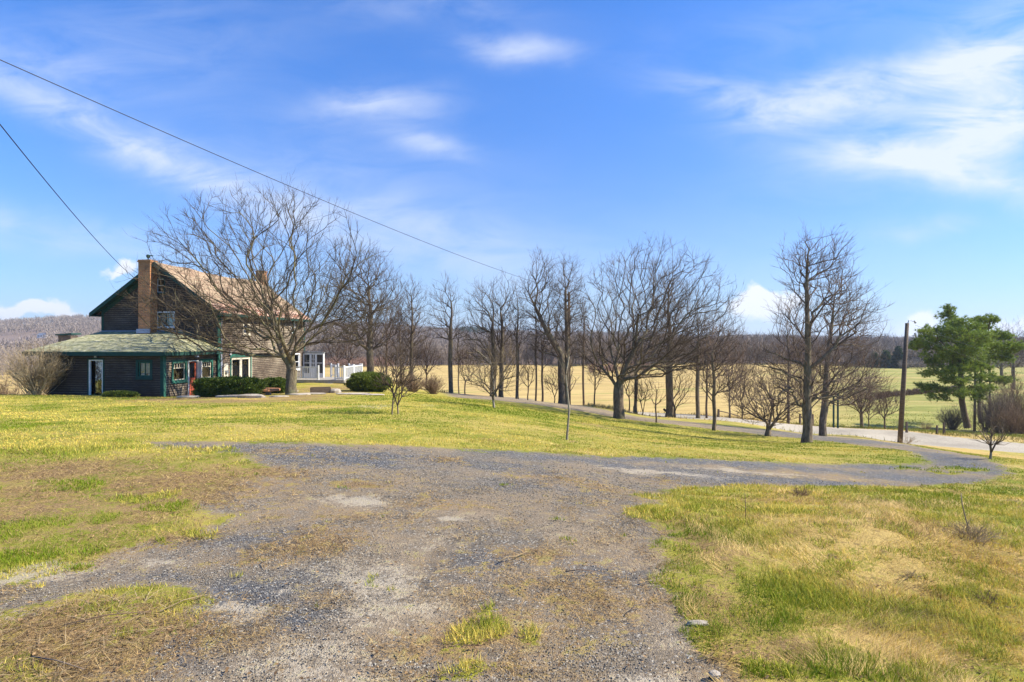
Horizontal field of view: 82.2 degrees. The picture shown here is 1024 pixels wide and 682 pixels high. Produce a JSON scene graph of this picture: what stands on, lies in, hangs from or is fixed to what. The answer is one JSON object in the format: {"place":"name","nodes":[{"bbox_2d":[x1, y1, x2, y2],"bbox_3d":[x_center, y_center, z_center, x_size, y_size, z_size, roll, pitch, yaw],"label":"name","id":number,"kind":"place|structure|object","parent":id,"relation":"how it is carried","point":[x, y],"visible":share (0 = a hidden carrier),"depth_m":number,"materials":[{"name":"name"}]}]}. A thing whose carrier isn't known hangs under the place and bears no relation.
{"place":"outdoors","nodes":[
{"label":"outdoors","id":0,"kind":"place"},
{"bbox_2d":[55,333,80,341],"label":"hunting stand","id":1,"kind":"object","parent":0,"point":[63,337],"visible":0.26,"depth_m":94.20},
{"bbox_2d":[0,321,980,358],"bbox_3d":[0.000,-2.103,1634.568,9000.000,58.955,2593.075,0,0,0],"label":"hills","id":2,"kind":"structure","parent":0,"point":[7,335],"depth_m":610.16,"materials":[{"name":"plant"}]},
{"bbox_2d":[0,313,1022,351],"bbox_3d":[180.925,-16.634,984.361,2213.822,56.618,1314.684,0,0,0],"label":"bare woodland","id":3,"kind":"object","parent":2,"relation":"on","point":[73,324],"visible":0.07,"depth_m":626.58,"materials":[{"name":"plant"}]},
{"bbox_2d":[0,393,1010,681],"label":"driveway","id":4,"kind":"structure","parent":0,"point":[664,647],"depth_m":4.58,"materials":[{"name":"gravel"}]},
{"bbox_2d":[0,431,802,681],"bbox_3d":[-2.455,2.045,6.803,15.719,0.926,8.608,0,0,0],"label":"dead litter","id":5,"kind":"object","parent":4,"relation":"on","point":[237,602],"visible":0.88,"depth_m":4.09,"materials":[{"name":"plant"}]},
{"bbox_2d":[446,313,474,393],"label":"bare tree","id":6,"kind":"object","parent":4,"relation":"on","point":[460,352],"visible":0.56,"depth_m":51.93,"materials":[{"name":"brown plant"}]},
{"bbox_2d":[453,337,483,393],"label":"bare tree","id":7,"kind":"object","parent":4,"relation":"on","point":[467,357],"visible":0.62,"depth_m":50.97,"materials":[{"name":"brown plant"}]},
{"bbox_2d":[451,275,505,396],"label":"bare tree","id":8,"kind":"object","parent":4,"relation":"on","point":[492,335],"visible":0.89,"depth_m":48.82,"materials":[{"name":"brown plant"}]},
{"bbox_2d":[479,269,526,396],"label":"bare tree","id":9,"kind":"object","parent":4,"relation":"on","point":[502,345],"visible":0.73,"depth_m":49.34,"materials":[{"name":"brown plant"}]},
{"bbox_2d":[494,277,534,398],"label":"bare tree","id":10,"kind":"object","parent":4,"relation":"on","point":[517,354],"visible":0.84,"depth_m":48.41,"materials":[{"name":"brown plant"}]},
{"bbox_2d":[514,349,538,399],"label":"bare tree","id":11,"kind":"object","parent":4,"relation":"on","point":[528,376],"visible":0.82,"depth_m":48.14,"materials":[{"name":"brown plant"}]},
{"bbox_2d":[524,294,551,400],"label":"bare tree","id":12,"kind":"object","parent":4,"relation":"on","point":[535,340],"visible":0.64,"depth_m":47.93,"materials":[{"name":"brown plant"}]},
{"bbox_2d":[511,247,570,403],"bbox_3d":[2.267,-1.276,46.987,5.083,12.932,4.880,0,0,0],"label":"bare tree","id":13,"kind":"object","parent":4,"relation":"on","point":[547,329],"visible":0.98,"depth_m":46.77,"materials":[{"name":"brown plant"}]},
{"bbox_2d":[532,310,551,401],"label":"bare tree","id":14,"kind":"object","parent":4,"relation":"on","point":[542,369],"visible":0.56,"depth_m":48.32,"materials":[{"name":"brown plant"}]},
{"bbox_2d":[537,361,567,402],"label":"bare tree","id":15,"kind":"object","parent":4,"relation":"on","point":[551,379],"visible":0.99,"depth_m":46.57,"materials":[{"name":"brown plant"}]},
{"bbox_2d":[543,250,593,403],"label":"bare tree","id":16,"kind":"object","parent":4,"relation":"on","point":[566,328],"visible":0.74,"depth_m":47.25,"materials":[{"name":"brown plant"}]},
{"bbox_2d":[0,383,1023,681],"bbox_3d":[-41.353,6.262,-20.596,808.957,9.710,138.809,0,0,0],"label":"lawn","id":17,"kind":"structure","parent":0,"point":[62,505],"depth_m":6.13,"materials":[{"name":"plant"}]},
{"bbox_2d":[0,333,75,394],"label":"bare shrub","id":18,"kind":"object","parent":17,"relation":"on","point":[42,381],"visible":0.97,"depth_m":29.66,"materials":[{"name":"plant"}]},
{"bbox_2d":[31,656,83,669],"bbox_3d":[-2.369,1.673,3.058,0.370,0.024,0.010,0,0,16],"label":"fallen twig","id":19,"kind":"object","parent":17,"relation":"on","point":[57,660],"visible":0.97,"depth_m":3.06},
{"bbox_2d":[64,611,151,624],"bbox_3d":[-2.408,1.649,3.509,0.438,0.029,0.011,0,0,-28],"label":"fallen twig","id":20,"kind":"object","parent":17,"relation":"on","point":[106,615],"visible":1,"depth_m":3.50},
{"bbox_2d":[0,583,225,681],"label":"dead stalks","id":21,"kind":"object","parent":17,"relation":"on","point":[65,642],"visible":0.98,"depth_m":3.35,"materials":[{"name":"plant"}]},
{"bbox_2d":[101,390,140,396],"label":"green shrub","id":22,"kind":"object","parent":17,"relation":"on","point":[118,393],"visible":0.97,"depth_m":28.96,"materials":[{"name":"green plant"}]},
{"bbox_2d":[22,254,325,396],"bbox_3d":[-19.932,-0.690,38.143,9.696,9.580,16.406,0,0,7],"label":"farmhouse","id":23,"kind":"object","parent":17,"relation":"on","point":[116,353],"visible":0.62,"depth_m":34.35,"materials":[{"name":"wood"}]},
{"bbox_2d":[0,124,137,280],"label":"power cable","id":24,"kind":"object","parent":23,"relation":"attached to","point":[55,192],"visible":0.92,"depth_m":16.64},
{"bbox_2d":[87,358,104,394],"bbox_3d":[-21.626,2.013,30.582,0.962,2.214,0.170,0,0,7],"label":"door","id":25,"kind":"structure","parent":23,"relation":"in","point":[99,362],"depth_m":30.58,"materials":[{"name":"white paint"}]},
{"bbox_2d":[135,360,152,379],"bbox_3d":[-18.923,1.479,30.255,0.977,1.023,0.245,0,0,7],"label":"window","id":26,"kind":"structure","parent":23,"relation":"in","point":[146,365],"depth_m":30.22,"materials":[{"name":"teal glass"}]},
{"bbox_2d":[157,311,174,327],"bbox_3d":[-20.585,-1.262,34.932,1.240,0.988,0.243,0,0,7],"label":"window","id":27,"kind":"structure","parent":23,"relation":"in","point":[158,312],"depth_m":34.93,"materials":[{"name":"glass"}]},
{"bbox_2d":[171,359,187,383],"bbox_3d":[-17.737,1.615,31.248,0.175,1.243,1.259,0,0,7],"label":"window","id":28,"kind":"structure","parent":23,"relation":"in","point":[184,361],"depth_m":31.33,"materials":[{"name":"teal paint"}]},
{"bbox_2d":[188,360,201,394],"bbox_3d":[-17.544,2.079,32.365,0.360,2.041,0.878,0,0,7],"label":"door","id":29,"kind":"structure","parent":23,"relation":"in","point":[194,366],"depth_m":32.51,"materials":[{"name":"red paint"}]},
{"bbox_2d":[200,359,212,377],"bbox_3d":[-17.469,1.641,33.511,0.175,1.248,1.211,0,0,7],"label":"window","id":30,"kind":"structure","parent":23,"relation":"in","point":[204,361],"depth_m":33.83,"materials":[{"name":"beige paint"}]},
{"bbox_2d":[230,354,251,382],"bbox_3d":[-16.986,1.986,36.752,0.175,2.359,2.404,0,0,7],"label":"window","id":31,"kind":"structure","parent":23,"relation":"in","point":[231,356],"depth_m":36.78,"materials":[{"name":"beige paint"}]},
{"bbox_2d":[189,375,268,396],"bbox_3d":[-14.608,2.336,30.205,3.841,1.245,1.967,0,0,0],"label":"green shrub","id":32,"kind":"object","parent":17,"relation":"on","point":[214,386],"visible":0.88,"depth_m":29.56,"materials":[{"name":"green plant"}]},
{"bbox_2d":[237,394,265,397],"bbox_3d":[-12.432,2.640,27.992,1.408,0.230,0.307,0,0,0],"label":"garden stone","id":33,"kind":"object","parent":17,"relation":"on","point":[250,396],"visible":0.74,"depth_m":27.89,"materials":[{"name":"stone"}]},
{"bbox_2d":[116,170,403,394],"bbox_3d":[-13.002,-2.892,31.164,14.602,11.866,13.106,0,0,0],"label":"maple tree","id":34,"kind":"object","parent":17,"relation":"on","point":[286,356],"visible":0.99,"depth_m":30.12,"materials":[{"name":"brown plant"}]},
{"bbox_2d":[261,388,280,394],"bbox_3d":[-13.087,2.773,31.500,1.221,0.440,1.240,0,0,0],"label":"fire pit table","id":35,"kind":"object","parent":17,"relation":"on","point":[268,391],"visible":0.64,"depth_m":31.30,"materials":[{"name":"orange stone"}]},
{"bbox_2d":[260,376,285,393],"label":"green shrub","id":36,"kind":"object","parent":17,"relation":"on","point":[276,382],"visible":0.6,"depth_m":33.57,"materials":[{"name":"green plant"}]},
{"bbox_2d":[310,387,330,392],"bbox_3d":[-10.770,2.791,33.000,1.100,0.370,0.600,0,0,-17],"label":"planter box","id":37,"kind":"object","parent":17,"relation":"on","point":[320,389],"visible":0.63,"depth_m":32.75,"materials":[{"name":"stone"}]},
{"bbox_2d":[296,363,362,383],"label":"wooden deck","id":38,"kind":"structure","parent":17,"relation":"on","point":[351,369],"depth_m":42.24,"materials":[{"name":"white paint"}]},
{"bbox_2d":[343,370,393,391],"bbox_3d":[-8.620,2.443,35.482,2.993,1.442,2.506,0,0,0],"label":"green shrub","id":39,"kind":"object","parent":17,"relation":"on","point":[363,380],"visible":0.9,"depth_m":34.78,"materials":[{"name":"green plant"}]},
{"bbox_2d":[367,340,416,414],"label":"young tree","id":40,"kind":"object","parent":17,"relation":"on","point":[396,375],"visible":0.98,"depth_m":17.35,"materials":[{"name":"grey plant"}]},
{"bbox_2d":[382,341,427,413],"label":"young tree","id":41,"kind":"object","parent":17,"relation":"on","point":[401,375],"visible":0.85,"depth_m":17.58,"materials":[{"name":"brown plant"}]},
{"bbox_2d":[402,372,427,391],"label":"bare shrub","id":42,"kind":"object","parent":17,"relation":"on","point":[415,387],"visible":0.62,"depth_m":39.87,"materials":[{"name":"plant"}]},
{"bbox_2d":[418,373,447,393],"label":"bare shrub","id":43,"kind":"object","parent":17,"relation":"on","point":[431,387],"visible":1,"depth_m":38.80,"materials":[{"name":"plant"}]},
{"bbox_2d":[445,336,530,407],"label":"young tree","id":44,"kind":"object","parent":17,"relation":"on","point":[492,377],"visible":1,"depth_m":27.96,"materials":[{"name":"brown plant"}]},
{"bbox_2d":[0,398,1023,681],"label":"fallen leaves","id":45,"kind":"object","parent":17,"relation":"on","point":[408,610],"visible":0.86,"depth_m":3.68,"materials":[{"name":"plant"}]},
{"bbox_2d":[554,348,580,439],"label":"sapling","id":46,"kind":"object","parent":17,"relation":"on","point":[566,387],"visible":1,"depth_m":14.19,"materials":[{"name":"brown plant"}]},
{"bbox_2d":[568,292,570,404],"bbox_3d":[4.766,0.843,49.000,0.285,9.877,0.300,0,0,0],"label":"utility pole","id":47,"kind":"object","parent":17,"relation":"on","point":[570,358],"visible":0.22,"depth_m":48.90,"materials":[{"name":"wood"}]},
{"bbox_2d":[0,59,567,291],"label":"power cable","id":48,"kind":"object","parent":47,"relation":"attached to","point":[227,159],"visible":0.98,"depth_m":16.10,"materials":[{"name":"rubber"}]},
{"bbox_2d":[557,232,748,418],"bbox_3d":[8.687,-0.971,36.549,12.161,11.882,10.642,0,0,0],"label":"maple tree","id":49,"kind":"object","parent":17,"relation":"on","point":[622,377],"visible":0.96,"depth_m":35.82,"materials":[{"name":"brown plant"}]},
{"bbox_2d":[647,382,671,422],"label":"sapling","id":50,"kind":"object","parent":17,"relation":"on","point":[661,400],"visible":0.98,"depth_m":34.99,"materials":[{"name":"brown plant"}]},
{"bbox_2d":[689,309,755,430],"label":"bare tree","id":51,"kind":"object","parent":17,"relation":"on","point":[714,378],"visible":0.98,"depth_m":32.86,"materials":[{"name":"brown plant"}]},
{"bbox_2d":[481,437,1023,681],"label":"matted straw","id":52,"kind":"object","parent":17,"relation":"on","point":[891,505],"visible":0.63,"depth_m":4.50,"materials":[{"name":"plant"}]},
{"bbox_2d":[718,364,813,435],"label":"bare tree","id":53,"kind":"object","parent":17,"relation":"on","point":[769,425],"visible":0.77,"depth_m":30.88,"materials":[{"name":"brown plant"}]},
{"bbox_2d":[787,485,810,495],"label":"bare shrub","id":54,"kind":"object","parent":17,"relation":"on","point":[799,492],"visible":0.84,"depth_m":8.40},
{"bbox_2d":[731,216,895,442],"bbox_3d":[13.534,-0.390,26.527,7.172,10.357,4.632,0,0,0],"label":"maple tree","id":55,"kind":"object","parent":17,"relation":"on","point":[806,404],"visible":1,"depth_m":26.43,"materials":[{"name":"brown plant"}]},
{"bbox_2d":[791,261,898,435],"bbox_3d":[21.782,0.421,38.861,7.049,12.213,5.094,0,0,0],"label":"maple tree","id":56,"kind":"object","parent":17,"relation":"on","point":[823,420],"visible":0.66,"depth_m":38.84,"materials":[{"name":"brown plant"}]},
{"bbox_2d":[897,320,917,442],"bbox_3d":[28.308,3.039,42.000,1.439,9.090,0.340,0,0,0],"label":"utility pole","id":57,"kind":"object","parent":17,"relation":"on","point":[902,394],"visible":0.91,"depth_m":41.89,"materials":[{"name":"brown wood"}]},
{"bbox_2d":[935,516,1007,544],"bbox_3d":[4.168,1.725,5.322,0.540,0.262,0.522,0,0,-38],"label":"bare shrub","id":58,"kind":"object","parent":17,"relation":"on","point":[980,537],"visible":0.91,"depth_m":5.28,"materials":[{"name":"plant"}]},
{"bbox_2d":[962,587,1016,609],"bbox_3d":[3.262,1.790,4.044,0.310,0.129,0.324,0,0,23],"label":"dead clump","id":59,"kind":"object","parent":17,"relation":"on","point":[994,598],"visible":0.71,"depth_m":4.05,"materials":[{"name":"plant"}]},
{"bbox_2d":[968,412,1016,458],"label":"young tree","id":60,"kind":"object","parent":17,"relation":"on","point":[990,443],"visible":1,"depth_m":15.50,"materials":[{"name":"brown plant"}]},
{"bbox_2d":[0,357,1023,626],"bbox_3d":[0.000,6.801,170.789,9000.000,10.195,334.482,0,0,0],"label":"field","id":61,"kind":"structure","parent":0,"point":[920,404],"depth_m":107.23,"materials":[{"name":"plant"}]},
{"bbox_2d":[0,375,25,394],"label":"bare shrub","id":62,"kind":"object","parent":61,"relation":"on","point":[6,392],"visible":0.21,"depth_m":37.91,"materials":[{"name":"plant"}]},
{"bbox_2d":[0,347,38,385],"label":"bare woodland","id":63,"kind":"object","parent":61,"relation":"on","point":[5,358],"visible":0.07,"depth_m":189.31,"materials":[{"name":"plant"}]},
{"bbox_2d":[317,319,354,361],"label":"bare tree","id":64,"kind":"object","parent":61,"relation":"on","point":[337,352],"visible":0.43,"depth_m":61.79,"materials":[{"name":"brown plant"}]},
{"bbox_2d":[332,318,366,362],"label":"bare tree","id":65,"kind":"object","parent":61,"relation":"on","point":[345,352],"visible":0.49,"depth_m":59.94,"materials":[{"name":"brown plant"}]},
{"bbox_2d":[325,356,394,367],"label":"reddish brush","id":66,"kind":"object","parent":61,"relation":"on","point":[352,361],"visible":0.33,"depth_m":219.58,"materials":[{"name":"plant"}]},
{"bbox_2d":[309,245,412,371],"bbox_3d":[-12.848,-2.495,49.998,9.257,11.780,8.386,0,0,0],"label":"bare tree","id":67,"kind":"object","parent":61,"relation":"on","point":[368,347],"visible":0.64,"depth_m":49.68,"materials":[{"name":"brown plant"}]},
{"bbox_2d":[372,294,410,374],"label":"bare tree","id":68,"kind":"object","parent":61,"relation":"on","point":[387,347],"visible":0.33,"depth_m":56.93,"materials":[{"name":"brown plant"}]},
{"bbox_2d":[381,302,419,379],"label":"bare tree","id":69,"kind":"object","parent":61,"relation":"on","point":[400,351],"visible":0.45,"depth_m":54.92,"materials":[{"name":"brown plant"}]},
{"bbox_2d":[390,274,435,379],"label":"bare tree","id":70,"kind":"object","parent":61,"relation":"on","point":[411,333],"visible":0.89,"depth_m":52.89,"materials":[{"name":"brown plant"}]},
{"bbox_2d":[412,326,445,383],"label":"bare tree","id":71,"kind":"object","parent":61,"relation":"on","point":[426,361],"visible":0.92,"depth_m":52.98,"materials":[{"name":"brown plant"}]},
{"bbox_2d":[422,271,468,392],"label":"bare tree","id":72,"kind":"object","parent":61,"relation":"on","point":[450,349],"visible":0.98,"depth_m":49.84,"materials":[{"name":"brown plant"}]},
{"bbox_2d":[576,301,595,404],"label":"bare tree","id":73,"kind":"object","parent":61,"relation":"on","point":[583,395],"visible":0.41,"depth_m":48.93,"materials":[{"name":"brown plant"}]},
{"bbox_2d":[582,324,610,403],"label":"bare tree","id":74,"kind":"object","parent":61,"relation":"on","point":[595,387],"visible":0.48,"depth_m":46.98,"materials":[{"name":"brown plant"}]},
{"bbox_2d":[305,328,909,366],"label":"bare woodland","id":75,"kind":"object","parent":61,"relation":"on","point":[443,355],"visible":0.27,"depth_m":228.25,"materials":[{"name":"plant"}]},
{"bbox_2d":[587,359,648,372],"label":"field brush","id":76,"kind":"object","parent":61,"relation":"on","point":[611,365],"visible":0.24,"depth_m":171.40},
{"bbox_2d":[614,351,640,410],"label":"bare tree","id":77,"kind":"object","parent":61,"relation":"on","point":[627,385],"visible":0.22,"depth_m":46.48,"materials":[{"name":"brown plant"}]},
{"bbox_2d":[621,297,657,413],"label":"bare tree","id":78,"kind":"object","parent":61,"relation":"on","point":[635,403],"visible":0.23,"depth_m":45.90,"materials":[{"name":"brown plant"}]},
{"bbox_2d":[629,378,659,414],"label":"bare tree","id":79,"kind":"object","parent":61,"relation":"on","point":[641,390],"visible":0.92,"depth_m":45.41,"materials":[{"name":"brown plant"}]},
{"bbox_2d":[679,292,719,417],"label":"bare tree","id":80,"kind":"object","parent":61,"relation":"on","point":[697,400],"visible":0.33,"depth_m":44.88,"materials":[{"name":"brown plant"}]},
{"bbox_2d":[394,381,1023,441],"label":"road","id":81,"kind":"structure","parent":61,"relation":"on","point":[962,433],"depth_m":50.15,"materials":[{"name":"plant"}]},
{"bbox_2d":[716,338,752,417],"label":"bare tree","id":82,"kind":"object","parent":61,"relation":"on","point":[734,385],"visible":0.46,"depth_m":47.93,"materials":[{"name":"brown plant"}]},
{"bbox_2d":[718,327,773,417],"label":"bare tree","id":83,"kind":"object","parent":61,"relation":"on","point":[758,353],"visible":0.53,"depth_m":49.86,"materials":[{"name":"brown plant"}]},
{"bbox_2d":[766,290,823,422],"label":"bare tree","id":84,"kind":"object","parent":61,"relation":"on","point":[791,338],"visible":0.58,"depth_m":51.91,"materials":[{"name":"brown plant"}]},
{"bbox_2d":[792,334,832,407],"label":"bare tree","id":85,"kind":"object","parent":61,"relation":"on","point":[813,372],"visible":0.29,"depth_m":53.77,"materials":[{"name":"brown plant"}]},
{"bbox_2d":[837,364,889,426],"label":"bare tree","id":86,"kind":"object","parent":61,"relation":"on","point":[861,411],"visible":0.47,"depth_m":51.76,"materials":[{"name":"brown plant"}]},
{"bbox_2d":[850,379,893,426],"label":"bare tree","id":87,"kind":"object","parent":61,"relation":"on","point":[875,402],"visible":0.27,"depth_m":52.91,"materials":[{"name":"brown plant"}]},
{"bbox_2d":[866,352,878,367],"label":"evergreen tree","id":88,"kind":"object","parent":61,"relation":"on","point":[876,356],"visible":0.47,"depth_m":194.25,"materials":[{"name":"green plant"}]},
{"bbox_2d":[875,349,890,367],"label":"evergreen tree","id":89,"kind":"object","parent":61,"relation":"on","point":[884,361],"visible":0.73,"depth_m":189.20,"materials":[{"name":"green plant"}]},
{"bbox_2d":[867,381,912,428],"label":"bare tree","id":90,"kind":"object","parent":61,"relation":"on","point":[886,406],"visible":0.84,"depth_m":49.92,"materials":[{"name":"brown plant"}]},
{"bbox_2d":[887,346,909,367],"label":"evergreen tree","id":91,"kind":"object","parent":61,"relation":"on","point":[897,352],"visible":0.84,"depth_m":184.32,"materials":[{"name":"green plant"}]},
{"bbox_2d":[875,385,957,397],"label":"ditch brush","id":92,"kind":"object","parent":61,"relation":"on","point":[915,391],"visible":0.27,"depth_m":87.78,"materials":[{"name":"plant"}]},
{"bbox_2d":[857,336,1023,366],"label":"bare woodland","id":93,"kind":"object","parent":61,"relation":"on","point":[893,346],"visible":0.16,"depth_m":198.29,"materials":[{"name":"plant"}]},
{"bbox_2d":[933,402,971,429],"bbox_3d":[46.617,7.843,62.120,3.648,3.169,4.037,0,0,22],"label":"bare shrub","id":94,"kind":"object","parent":61,"relation":"on","point":[950,422],"visible":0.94,"depth_m":61.75,"materials":[{"name":"plant"}]},
{"bbox_2d":[908,303,1000,428],"bbox_3d":[44.258,2.408,59.166,7.731,12.776,7.786,0,0,38],"label":"pine tree","id":95,"kind":"object","parent":61,"relation":"on","point":[955,328],"visible":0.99,"depth_m":58.05,"materials":[{"name":"green plant"}]},
{"bbox_2d":[897,358,1023,368],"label":"field edge brush","id":96,"kind":"object","parent":61,"relation":"on","point":[913,363],"visible":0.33,"depth_m":182.28,"materials":[{"name":"plant"}]},
{"bbox_2d":[968,396,997,432],"bbox_3d":[48.497,7.371,59.888,3.465,4.095,3.747,0,0,0],"label":"bare shrub","id":97,"kind":"object","parent":61,"relation":"on","point":[985,427],"visible":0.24,"depth_m":60.03,"materials":[{"name":"plant"}]},
{"bbox_2d":[973,340,1000,430],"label":"pine tree","id":98,"kind":"object","parent":61,"relation":"on","point":[974,422],"visible":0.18,"depth_m":60.88,"materials":[{"name":"green plant"}]},
{"bbox_2d":[965,312,1023,423],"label":"pine tree","id":99,"kind":"object","parent":61,"relation":"on","point":[1006,347],"visible":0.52,"depth_m":61.26,"materials":[{"name":"green plant"}]},
{"bbox_2d":[966,377,1023,433],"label":"bare shrub","id":100,"kind":"object","parent":61,"relation":"on","point":[994,404],"visible":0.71,"depth_m":55.86,"materials":[{"name":"plant"}]},
{"bbox_2d":[986,369,1023,433],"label":"bare shrub","id":101,"kind":"object","parent":61,"relation":"on","point":[1021,431],"visible":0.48,"depth_m":59.81,"materials":[{"name":"plant"}]},
{"bbox_2d":[987,400,1023,434],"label":"bare shrub","id":102,"kind":"object","parent":61,"relation":"on","point":[1009,417],"visible":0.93,"depth_m":53.82,"materials":[{"name":"plant"}]},
{"bbox_2d":[994,315,1023,388],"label":"bare tree","id":103,"kind":"object","parent":61,"relation":"on","point":[1013,367],"visible":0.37,"depth_m":94.78,"materials":[{"name":"brown plant"}]},
{"bbox_2d":[0,0,1023,337],"label":"sky","id":104,"kind":"structure","parent":0,"point":[486,132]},
{"bbox_2d":[686,321,725,417],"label":"bare tree","id":105,"kind":"object","parent":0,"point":[706,404],"visible":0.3,"depth_m":45.46,"materials":[{"name":"brown plant"}]},
{"bbox_2d":[632,412,1023,452],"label":"road","id":106,"kind":"structure","parent":0,"point":[933,439],"depth_m":44.58,"materials":[{"name":"asphalt"}]},
{"bbox_2d":[638,260,702,416],"bbox_3d":[12.193,-0.154,45.404,5.897,12.400,5.197,0,0,0],"label":"bare tree","id":107,"kind":"object","parent":106,"relation":"on","point":[669,408],"visible":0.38,"depth_m":45.26,"materials":[{"name":"brown plant"}]},
{"bbox_2d":[667,364,694,417],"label":"bare tree","id":108,"kind":"object","parent":106,"relation":"on","point":[679,391],"visible":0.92,"depth_m":45.09,"materials":[{"name":"brown plant"}]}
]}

